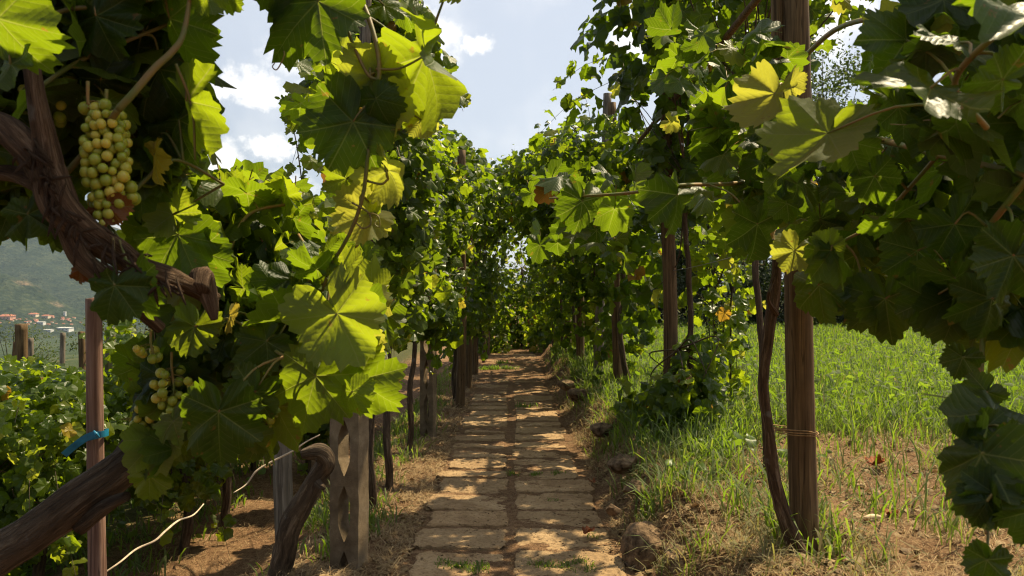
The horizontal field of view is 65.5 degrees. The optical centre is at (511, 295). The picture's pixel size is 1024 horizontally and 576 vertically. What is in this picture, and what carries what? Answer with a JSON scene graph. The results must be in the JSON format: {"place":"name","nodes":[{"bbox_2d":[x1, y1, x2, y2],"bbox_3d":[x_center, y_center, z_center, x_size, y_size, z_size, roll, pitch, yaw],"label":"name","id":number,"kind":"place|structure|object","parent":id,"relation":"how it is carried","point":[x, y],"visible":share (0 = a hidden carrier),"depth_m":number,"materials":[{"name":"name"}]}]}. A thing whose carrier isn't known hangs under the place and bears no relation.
{"place":"outdoors","nodes":[
{"label":"outdoors","id":0,"kind":"place"},
{"bbox_2d":[0,272,145,341],"bbox_3d":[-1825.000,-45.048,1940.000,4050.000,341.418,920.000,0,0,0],"label":"hill","id":1,"kind":"structure","parent":0,"point":[22,298],"depth_m":1779.84,"materials":[{"name":"green plant"}]},
{"bbox_2d":[0,314,15,319],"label":"house","id":2,"kind":"structure","parent":1,"relation":"on","point":[8,317],"depth_m":1665.32,"materials":[{"name":"pink paint"}]},
{"bbox_2d":[28,313,38,316],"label":"house","id":3,"kind":"structure","parent":1,"relation":"on","point":[34,314],"depth_m":1728.22,"materials":[{"name":"beige paint"}]},
{"bbox_2d":[57,327,73,331],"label":"house","id":4,"kind":"structure","parent":1,"relation":"on","point":[69,329],"depth_m":1700.58,"materials":[{"name":"white paint"}]},
{"bbox_2d":[0,226,504,329],"bbox_3d":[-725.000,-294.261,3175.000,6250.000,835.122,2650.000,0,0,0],"label":"mountain","id":5,"kind":"structure","parent":0,"point":[43,267],"depth_m":2440.84,"materials":[{"name":"green plant"}]},
{"bbox_2d":[0,296,1023,575],"bbox_3d":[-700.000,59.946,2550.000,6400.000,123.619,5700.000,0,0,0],"label":"ground","id":6,"kind":"structure","parent":0,"point":[524,374],"depth_m":5.16,"materials":[{"name":"soil"}]},
{"bbox_2d":[12,342,14,355],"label":"vineyard post","id":7,"kind":"object","parent":6,"relation":"on","point":[13,353],"visible":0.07,"depth_m":11.96,"materials":[{"name":"brown wood"}]},
{"bbox_2d":[15,323,27,360],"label":"vineyard post","id":8,"kind":"object","parent":6,"relation":"on","point":[21,339],"visible":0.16,"depth_m":6.97,"materials":[{"name":"brown wood"}]},
{"bbox_2d":[28,338,33,356],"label":"vineyard post","id":9,"kind":"object","parent":6,"relation":"on","point":[30,346],"visible":0.07,"depth_m":10.97,"materials":[{"name":"grey wood"}]},
{"bbox_2d":[0,314,73,367],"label":"bush","id":10,"kind":"object","parent":6,"relation":"on","point":[35,349],"visible":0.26,"depth_m":22.15,"materials":[{"name":"green plant"}]},
{"bbox_2d":[0,356,85,498],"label":"grapevine","id":11,"kind":"object","parent":6,"relation":"on","point":[29,362],"visible":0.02,"depth_m":5.20,"materials":[{"name":"green plant"}]},
{"bbox_2d":[0,354,85,395],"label":"grapevine","id":12,"kind":"object","parent":6,"relation":"on","point":[17,361],"visible":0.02,"depth_m":6.39,"materials":[{"name":"green plant"}]},
{"bbox_2d":[59,332,65,363],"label":"vineyard post","id":13,"kind":"object","parent":6,"relation":"on","point":[62,345],"visible":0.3,"depth_m":12.96,"materials":[{"name":"beige wood"}]},
{"bbox_2d":[0,354,132,575],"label":"grapevine","id":14,"kind":"object","parent":6,"relation":"on","point":[37,464],"visible":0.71,"depth_m":4.19,"materials":[{"name":"green plant"}]},
{"bbox_2d":[78,331,85,379],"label":"vineyard post","id":15,"kind":"object","parent":6,"relation":"on","point":[81,352],"visible":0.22,"depth_m":7.17,"materials":[{"name":"brown wood"}]},
{"bbox_2d":[85,298,106,575],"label":"reddish pole","id":16,"kind":"object","parent":6,"relation":"on","point":[96,550],"visible":0.84,"depth_m":2.88,"materials":[{"name":"brown wood"}]},
{"bbox_2d":[61,428,108,456],"bbox_3d":[-1.541,0.530,2.888,0.138,0.096,0.096,0,0,0],"label":"ribbon","id":17,"kind":"object","parent":16,"relation":"attached to","point":[75,445],"visible":0.98,"depth_m":2.85,"materials":[{"name":"blue plastic"}]},
{"bbox_2d":[107,504,203,571],"bbox_3d":[-1.413,0.974,3.217,0.058,0.124,0.577,0,0,17],"label":"dry cane","id":18,"kind":"object","parent":16,"relation":"attached to","point":[153,541],"visible":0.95,"depth_m":3.15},
{"bbox_2d":[66,317,146,351],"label":"bush","id":19,"kind":"object","parent":6,"relation":"on","point":[75,346],"depth_m":16.67,"materials":[{"name":"green plant"}]},
{"bbox_2d":[105,328,114,444],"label":"vineyard post","id":20,"kind":"object","parent":6,"relation":"on","point":[108,366],"visible":0.06,"depth_m":6.38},
{"bbox_2d":[0,0,243,332],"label":"grapevine","id":21,"kind":"object","parent":6,"relation":"on","point":[115,109],"visible":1,"depth_m":1.20,"materials":[{"name":"green plant"}]},
{"bbox_2d":[53,319,234,481],"bbox_3d":[-2.848,0.971,6.393,1.267,1.578,1.353,0,0,27],"label":"grapevine","id":22,"kind":"object","parent":6,"relation":"on","point":[109,332],"visible":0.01,"depth_m":5.96,"materials":[{"name":"green plant"}]},
{"bbox_2d":[52,332,247,558],"bbox_3d":[-2.134,0.963,5.044,1.409,1.541,1.390,0,0,-37],"label":"grapevine","id":23,"kind":"object","parent":6,"relation":"on","point":[191,482],"visible":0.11,"depth_m":4.77,"materials":[{"name":"green plant"}]},
{"bbox_2d":[114,319,264,541],"bbox_3d":[-2.098,0.867,5.791,1.275,1.909,1.516,0,0,0],"label":"grapevine","id":24,"kind":"object","parent":6,"relation":"on","point":[125,327],"visible":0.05,"depth_m":5.37,"materials":[{"name":"green plant"}]},
{"bbox_2d":[0,158,407,575],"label":"grapevine","id":25,"kind":"object","parent":6,"relation":"on","point":[284,349],"visible":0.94,"depth_m":1.46,"materials":[{"name":"green plant"}]},
{"bbox_2d":[250,461,255,470],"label":"grapevine","id":26,"kind":"object","parent":6,"relation":"on","point":[252,466],"depth_m":7.39,"materials":[{"name":"green plant"}]},
{"bbox_2d":[233,434,319,492],"bbox_3d":[-0.947,0.670,3.210,0.352,0.195,0.028,0,0,-35],"label":"dry cane","id":27,"kind":"object","parent":6,"relation":"on","point":[258,469],"visible":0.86,"depth_m":3.20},
{"bbox_2d":[273,441,292,539],"bbox_3d":[-1.269,1.170,4.449,0.127,0.788,0.114,0,0,0],"label":"wooden post","id":28,"kind":"object","parent":6,"relation":"on","point":[282,484],"visible":0.56,"depth_m":4.40,"materials":[{"name":"grey wood"}]},
{"bbox_2d":[267,443,334,575],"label":"vine stump","id":29,"kind":"object","parent":6,"relation":"on","point":[297,511],"visible":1,"depth_m":3.65,"materials":[{"name":"brown wood"}]},
{"bbox_2d":[296,421,329,475],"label":"grapevine","id":30,"kind":"object","parent":6,"relation":"on","point":[323,437],"visible":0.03,"depth_m":7.15,"materials":[{"name":"green plant"}]},
{"bbox_2d":[329,412,368,571],"bbox_3d":[-0.786,0.988,3.850,0.170,0.969,0.085,0,0,24],"label":"concrete post","id":31,"kind":"object","parent":6,"relation":"on","point":[349,478],"visible":0.85,"depth_m":3.82,"materials":[{"name":"grey concrete"}]},
{"bbox_2d":[254,0,467,291],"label":"grapevine","id":32,"kind":"object","parent":6,"relation":"on","point":[353,111],"visible":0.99,"depth_m":1.35,"materials":[{"name":"green plant"}]},
{"bbox_2d":[359,0,371,43],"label":"wooden pole","id":33,"kind":"object","parent":6,"relation":"on","point":[365,35],"visible":0.02,"depth_m":4.22,"materials":[{"name":"wood"}]},
{"bbox_2d":[274,95,308,179],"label":"climbing shoot","id":34,"kind":"object","parent":33,"relation":"attached to","point":[302,175],"visible":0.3,"depth_m":3.98,"materials":[{"name":"green plant"}]},
{"bbox_2d":[284,0,470,510],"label":"grapevine","id":35,"kind":"object","parent":6,"relation":"on","point":[404,245],"visible":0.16,"depth_m":4.75,"materials":[{"name":"green plant"}]},
{"bbox_2d":[383,145,451,492],"bbox_3d":[-0.904,0.034,5.662,0.948,2.712,1.477,0,0,0],"label":"grapevine","id":36,"kind":"object","parent":6,"relation":"on","point":[416,318],"visible":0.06,"depth_m":5.47,"materials":[{"name":"green plant"}]},
{"bbox_2d":[20,347,832,575],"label":"weeds","id":37,"kind":"object","parent":6,"relation":"on","point":[737,440],"visible":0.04,"depth_m":5.03,"materials":[{"name":"green plant"}]},
{"bbox_2d":[420,269,436,439],"bbox_3d":[-0.768,0.605,7.300,0.135,1.711,0.080,0,0,20],"label":"concrete post","id":38,"kind":"object","parent":6,"relation":"on","point":[427,394],"visible":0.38,"depth_m":7.27,"materials":[{"name":"grey concrete"}]},
{"bbox_2d":[396,132,466,456],"bbox_3d":[-0.880,-0.269,6.997,0.965,3.319,1.776,0,0,0],"label":"grapevine","id":39,"kind":"object","parent":6,"relation":"on","point":[443,322],"visible":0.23,"depth_m":6.80,"materials":[{"name":"green plant"}]},
{"bbox_2d":[427,125,476,416],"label":"grapevine","id":40,"kind":"object","parent":6,"relation":"on","point":[464,224],"visible":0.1,"depth_m":7.93,"materials":[{"name":"green plant"}]},
{"bbox_2d":[455,150,466,407],"bbox_3d":[-0.597,-0.138,9.298,0.136,3.139,0.113,0,0,0],"label":"wooden post","id":41,"kind":"object","parent":6,"relation":"on","point":[461,365],"visible":0.32,"depth_m":9.25,"materials":[{"name":"wood"}]},
{"bbox_2d":[440,129,493,400],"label":"grapevine","id":42,"kind":"object","parent":6,"relation":"on","point":[473,292],"visible":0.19,"depth_m":9.80,"materials":[{"name":"green plant"}]},
{"bbox_2d":[438,119,497,360],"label":"grapevine","id":43,"kind":"object","parent":6,"relation":"on","point":[488,232],"visible":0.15,"depth_m":11.80,"materials":[{"name":"green plant"}]},
{"bbox_2d":[465,218,472,389],"bbox_3d":[-0.608,-0.234,11.204,0.124,3.347,0.116,0,0,0],"label":"wooden post","id":44,"kind":"object","parent":6,"relation":"on","point":[468,380],"visible":0.13,"depth_m":11.16,"materials":[{"name":"brown wood"}]},
{"bbox_2d":[472,261,477,374],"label":"wooden post","id":45,"kind":"object","parent":6,"relation":"on","point":[474,361],"visible":0.19,"depth_m":13.15,"materials":[{"name":"brown wood"}]},
{"bbox_2d":[438,220,530,357],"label":"grapevine","id":46,"kind":"object","parent":6,"relation":"on","point":[503,313],"visible":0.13,"depth_m":18.13,"materials":[{"name":"green plant"}]},
{"bbox_2d":[487,331,489,354],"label":"wooden post","id":47,"kind":"object","parent":6,"relation":"on","point":[488,345],"visible":0.29,"depth_m":17.37,"materials":[{"name":"brown wood"}]},
{"bbox_2d":[476,163,507,371],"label":"grapevine","id":48,"kind":"object","parent":6,"relation":"on","point":[495,277],"visible":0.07,"depth_m":13.48,"materials":[{"name":"green plant"}]},
{"bbox_2d":[482,160,525,362],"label":"grapevine","id":49,"kind":"object","parent":6,"relation":"on","point":[495,242],"visible":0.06,"depth_m":15.75,"materials":[{"name":"green plant"}]},
{"bbox_2d":[488,144,545,348],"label":"grapevine","id":50,"kind":"object","parent":6,"relation":"on","point":[520,297],"visible":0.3,"depth_m":19.95,"materials":[{"name":"green plant"}]},
{"bbox_2d":[490,151,557,346],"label":"grapevine","id":51,"kind":"object","parent":6,"relation":"on","point":[532,270],"visible":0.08,"depth_m":15.80,"materials":[{"name":"green plant"}]},
{"bbox_2d":[495,123,573,356],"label":"grapevine","id":52,"kind":"object","parent":6,"relation":"on","point":[524,224],"visible":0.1,"depth_m":13.99,"materials":[{"name":"green plant"}]},
{"bbox_2d":[496,120,591,363],"bbox_3d":[0.713,-0.487,11.861,1.933,4.482,2.664,0,0,0],"label":"grapevine","id":53,"kind":"object","parent":6,"relation":"on","point":[513,173],"visible":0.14,"depth_m":12.14,"materials":[{"name":"green plant"}]},
{"bbox_2d":[516,230,571,352],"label":"grapevine","id":54,"kind":"object","parent":6,"relation":"on","point":[535,333],"visible":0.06,"depth_m":18.08,"materials":[{"name":"green plant"}]},
{"bbox_2d":[505,121,620,364],"bbox_3d":[0.758,-0.557,10.199,1.784,3.307,2.274,0,0,29],"label":"grapevine","id":55,"kind":"object","parent":6,"relation":"on","point":[572,275],"visible":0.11,"depth_m":10.34,"materials":[{"name":"green plant"}]},
{"bbox_2d":[564,321,571,354],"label":"wooden post","id":56,"kind":"object","parent":6,"relation":"on","point":[567,337],"visible":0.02,"depth_m":13.36,"materials":[{"name":"brown wood"}]},
{"bbox_2d":[118,357,1023,575],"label":"dry straw","id":57,"kind":"object","parent":6,"relation":"on","point":[389,550],"visible":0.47,"depth_m":4.08,"materials":[{"name":"beige plant"}]},
{"bbox_2d":[567,388,587,402],"bbox_3d":[0.719,1.080,8.585,0.258,0.153,0.206,0,0,25],"label":"rock","id":58,"kind":"object","parent":6,"relation":"on","point":[573,393],"visible":0.68,"depth_m":8.52,"materials":[{"name":"grey stone"}]},
{"bbox_2d":[575,257,583,360],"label":"wooden post","id":59,"kind":"object","parent":6,"relation":"on","point":[579,345],"visible":0.12,"depth_m":11.35,"materials":[{"name":"brown wood"}]},
{"bbox_2d":[571,256,605,350],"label":"grapevine","id":60,"kind":"object","parent":6,"relation":"on","point":[586,299],"visible":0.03,"depth_m":10.66,"materials":[{"name":"green plant"}]},
{"bbox_2d":[535,92,662,386],"bbox_3d":[0.996,-0.509,8.488,1.536,3.286,2.314,0,0,0],"label":"grapevine","id":61,"kind":"object","parent":6,"relation":"on","point":[569,147],"visible":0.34,"depth_m":8.14,"materials":[{"name":"green plant"}]},
{"bbox_2d":[594,93,611,369],"bbox_3d":[1.092,-0.655,9.627,0.238,3.606,0.117,0,0,-26],"label":"wooden post","id":62,"kind":"object","parent":6,"relation":"on","point":[607,98],"visible":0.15,"depth_m":9.59,"materials":[{"name":"brown wood"}]},
{"bbox_2d":[606,504,620,515],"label":"rock","id":63,"kind":"object","parent":6,"relation":"on","point":[612,510],"visible":1,"depth_m":4.08,"materials":[{"name":"brown stone"}]},
{"bbox_2d":[607,102,622,386],"bbox_3d":[1.067,-0.423,8.219,0.178,3.166,0.109,0,0,39],"label":"wooden post","id":64,"kind":"object","parent":6,"relation":"on","point":[617,369],"visible":0.23,"depth_m":8.17,"materials":[{"name":"brown wood"}]},
{"bbox_2d":[607,453,636,473],"bbox_3d":[0.680,1.032,4.894,0.190,0.125,0.172,0,0,0],"label":"rock","id":65,"kind":"object","parent":6,"relation":"on","point":[620,463],"visible":0.95,"depth_m":4.85,"materials":[{"name":"grey stone"}]},
{"bbox_2d":[623,479,645,496],"bbox_3d":[0.672,1.064,4.394,0.137,0.101,0.125,0,0,25],"label":"rock","id":66,"kind":"object","parent":6,"relation":"on","point":[626,489],"visible":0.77,"depth_m":4.37,"materials":[{"name":"stone"}]},
{"bbox_2d":[620,521,665,571],"bbox_3d":[0.649,1.247,3.886,0.242,0.290,0.276,0,0,-30],"label":"rock","id":67,"kind":"object","parent":6,"relation":"on","point":[647,558],"visible":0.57,"depth_m":3.80,"materials":[{"name":"brown stone"}]},
{"bbox_2d":[627,135,685,317],"bbox_3d":[5.555,-2.283,30.717,5.173,8.073,6.217,0,0,0],"label":"dark tree","id":68,"kind":"object","parent":6,"relation":"on","point":[677,279],"depth_m":30.21,"materials":[{"name":"green plant"}]},
{"bbox_2d":[636,233,700,323],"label":"shrub","id":69,"kind":"object","parent":6,"relation":"on","point":[680,282],"visible":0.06,"depth_m":24.28,"materials":[{"name":"green plant"}]},
{"bbox_2d":[661,93,677,374],"bbox_3d":[1.246,-0.382,6.324,0.132,3.052,0.167,0,0,0],"label":"wooden post","id":70,"kind":"object","parent":6,"relation":"on","point":[670,322],"visible":0.39,"depth_m":6.27,"materials":[{"name":"brown wood"}]},
{"bbox_2d":[620,256,735,274],"bbox_3d":[1.164,-0.250,8.351,0.112,0.104,10.104,0,0,-1],"label":"trellis wire","id":71,"kind":"object","parent":70,"relation":"attached to","point":[703,264],"visible":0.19,"depth_m":5.28,"materials":[{"name":"metal"}]},
{"bbox_2d":[637,0,760,144],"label":"trellis rail","id":72,"kind":"object","parent":70,"relation":"attached to","point":[742,17],"visible":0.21,"depth_m":4.29,"materials":[{"name":"brown wood"}]},
{"bbox_2d":[609,334,736,437],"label":"young grapevine","id":73,"kind":"object","parent":6,"relation":"on","point":[678,386],"visible":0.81,"depth_m":5.77,"materials":[{"name":"green plant"}]},
{"bbox_2d":[528,0,821,370],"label":"grapevine","id":74,"kind":"object","parent":6,"relation":"on","point":[632,77],"visible":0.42,"depth_m":6.15,"materials":[{"name":"green plant"}]},
{"bbox_2d":[664,541,687,573],"bbox_3d":[0.821,1.244,3.609,0.258,0.217,0.306,0,0,0],"label":"rock","id":75,"kind":"object","parent":6,"relation":"on","point":[673,566],"visible":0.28,"depth_m":3.58,"materials":[{"name":"brown stone"}]},
{"bbox_2d":[653,145,723,319],"bbox_3d":[6.928,-2.560,30.321,5.830,8.521,5.522,0,0,36],"label":"dark tree","id":76,"kind":"object","parent":6,"relation":"on","point":[682,312],"depth_m":29.72,"materials":[{"name":"green plant"}]},
{"bbox_2d":[661,224,748,327],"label":"shrub","id":77,"kind":"object","parent":6,"relation":"on","point":[695,300],"visible":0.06,"depth_m":23.78,"materials":[{"name":"green plant"}]},
{"bbox_2d":[688,213,751,336],"bbox_3d":[2.465,-0.419,9.519,1.032,3.342,1.102,0,0,-38],"label":"sapling","id":78,"kind":"object","parent":6,"relation":"on","point":[721,329],"visible":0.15,"depth_m":9.37,"materials":[{"name":"green plant"}]},
{"bbox_2d":[677,209,765,404],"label":"young grapevine","id":79,"kind":"object","parent":6,"relation":"on","point":[732,316],"visible":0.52,"depth_m":6.99,"materials":[{"name":"green plant"}]},
{"bbox_2d":[656,180,815,324],"bbox_3d":[7.567,-2.132,27.020,6.191,8.189,4.946,0,0,-12],"label":"dark tree","id":80,"kind":"object","parent":6,"relation":"on","point":[749,317],"visible":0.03,"depth_m":26.85,"materials":[{"name":"green plant"}]},
{"bbox_2d":[642,0,873,469],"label":"grapevine","id":81,"kind":"object","parent":6,"relation":"on","point":[697,15],"visible":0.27,"depth_m":4.57,"materials":[{"name":"green plant"}]},
{"bbox_2d":[709,94,821,316],"bbox_3d":[9.350,-2.673,29.201,5.512,9.005,5.889,0,0,28],"label":"dark tree","id":82,"kind":"object","parent":6,"relation":"on","point":[820,95],"visible":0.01,"depth_m":28.69,"materials":[{"name":"green plant"}]},
{"bbox_2d":[519,0,1023,575],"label":"grapevine","id":83,"kind":"object","parent":6,"relation":"on","point":[919,214],"visible":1,"depth_m":1.30,"materials":[{"name":"green plant"}]},
{"bbox_2d":[737,247,817,324],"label":"shrub","id":84,"kind":"object","parent":6,"relation":"on","point":[763,280],"visible":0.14,"depth_m":24.90,"materials":[{"name":"green plant"}]},
{"bbox_2d":[783,0,818,554],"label":"wooden post","id":85,"kind":"object","parent":6,"relation":"on","point":[800,411],"visible":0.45,"depth_m":3.20,"materials":[{"name":"brown wood"}]},
{"bbox_2d":[771,0,782,79],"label":"wooden stake","id":86,"kind":"object","parent":85,"relation":"attached to","point":[776,10],"visible":0.21,"depth_m":3.23,"materials":[{"name":"brown wood"}]},
{"bbox_2d":[773,424,818,437],"bbox_3d":[1.149,0.553,3.250,0.201,0.049,0.128,0,0,0],"label":"twine","id":87,"kind":"object","parent":85,"relation":"attached to","point":[782,429],"visible":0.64,"depth_m":3.20,"materials":[{"name":"fabric"}]},
{"bbox_2d":[813,274,866,324],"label":"shrub","id":88,"kind":"object","parent":6,"relation":"on","point":[842,317],"visible":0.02,"depth_m":24.95,"materials":[{"name":"green plant"}]},
{"bbox_2d":[811,25,875,320],"bbox_3d":[12.334,-4.350,30.874,6.685,11.586,6.134,0,0,0],"label":"dark tree","id":89,"kind":"object","parent":6,"relation":"on","point":[837,87],"visible":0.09,"depth_m":29.80,"materials":[{"name":"green plant"}]},
{"bbox_2d":[814,134,890,316],"bbox_3d":[12.773,-2.436,28.338,5.607,8.288,6.163,0,0,-24],"label":"dark tree","id":90,"kind":"object","parent":6,"relation":"on","point":[888,136],"depth_m":28.27,"materials":[{"name":"green plant"}]},
{"bbox_2d":[862,514,880,519],"bbox_3d":[1.647,1.007,3.621,0.138,0.034,0.031,0,0,-25],"label":"wood chip","id":91,"kind":"object","parent":6,"relation":"on","point":[873,516],"visible":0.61,"depth_m":3.61,"materials":[{"name":"beige wood"}]},
{"bbox_2d":[855,549,888,557],"bbox_3d":[1.458,1.083,3.178,0.204,0.109,0.194,0,0,0],"label":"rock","id":92,"kind":"object","parent":6,"relation":"on","point":[877,551],"visible":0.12,"depth_m":3.21,"materials":[{"name":"brown stone"}]},
{"bbox_2d":[864,454,884,464],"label":"fallen leaf","id":93,"kind":"object","parent":6,"relation":"on","point":[872,460],"visible":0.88,"depth_m":4.71,"materials":[{"name":"orange plant"}]},
{"bbox_2d":[885,507,898,515],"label":"fallen leaf","id":94,"kind":"object","parent":6,"relation":"on","point":[887,512],"visible":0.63,"depth_m":3.77,"materials":[{"name":"brown plant"}]},
{"bbox_2d":[85,0,943,290],"label":"sky","id":95,"kind":"structure","parent":0,"point":[509,55],"materials":[{"name":"white"}]},
{"bbox_2d":[408,354,625,575],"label":"path","id":96,"kind":"structure","parent":0,"point":[491,518],"depth_m":4.90,"materials":[{"name":"beige stone"}]},
{"bbox_2d":[582,525,594,533],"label":"fallen leaf","id":97,"kind":"object","parent":96,"relation":"on","point":[586,529],"visible":1,"depth_m":4.21,"materials":[{"name":"brown plant"}]},
{"bbox_2d":[22,341,1023,575],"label":"verge grass","id":98,"kind":"structure","parent":0,"point":[723,428],"depth_m":4.54,"materials":[{"name":"green plant"}]},
{"bbox_2d":[556,378,574,390],"bbox_3d":[0.629,1.049,9.390,0.218,0.143,0.194,0,0,0],"label":"rock","id":99,"kind":"object","parent":98,"relation":"on","point":[562,384],"visible":0.89,"depth_m":9.32,"materials":[{"name":"grey stone"}]},
{"bbox_2d":[589,422,612,437],"bbox_3d":[0.707,1.059,6.295,0.195,0.117,0.157,0,0,0],"label":"rock","id":100,"kind":"object","parent":98,"relation":"on","point":[598,430],"visible":0.97,"depth_m":6.25,"materials":[{"name":"stone"}]},
{"bbox_2d":[573,318,1023,534],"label":"meadow grass","id":101,"kind":"structure","parent":0,"point":[858,369],"depth_m":7.50,"materials":[{"name":"green plant"}]}
]}

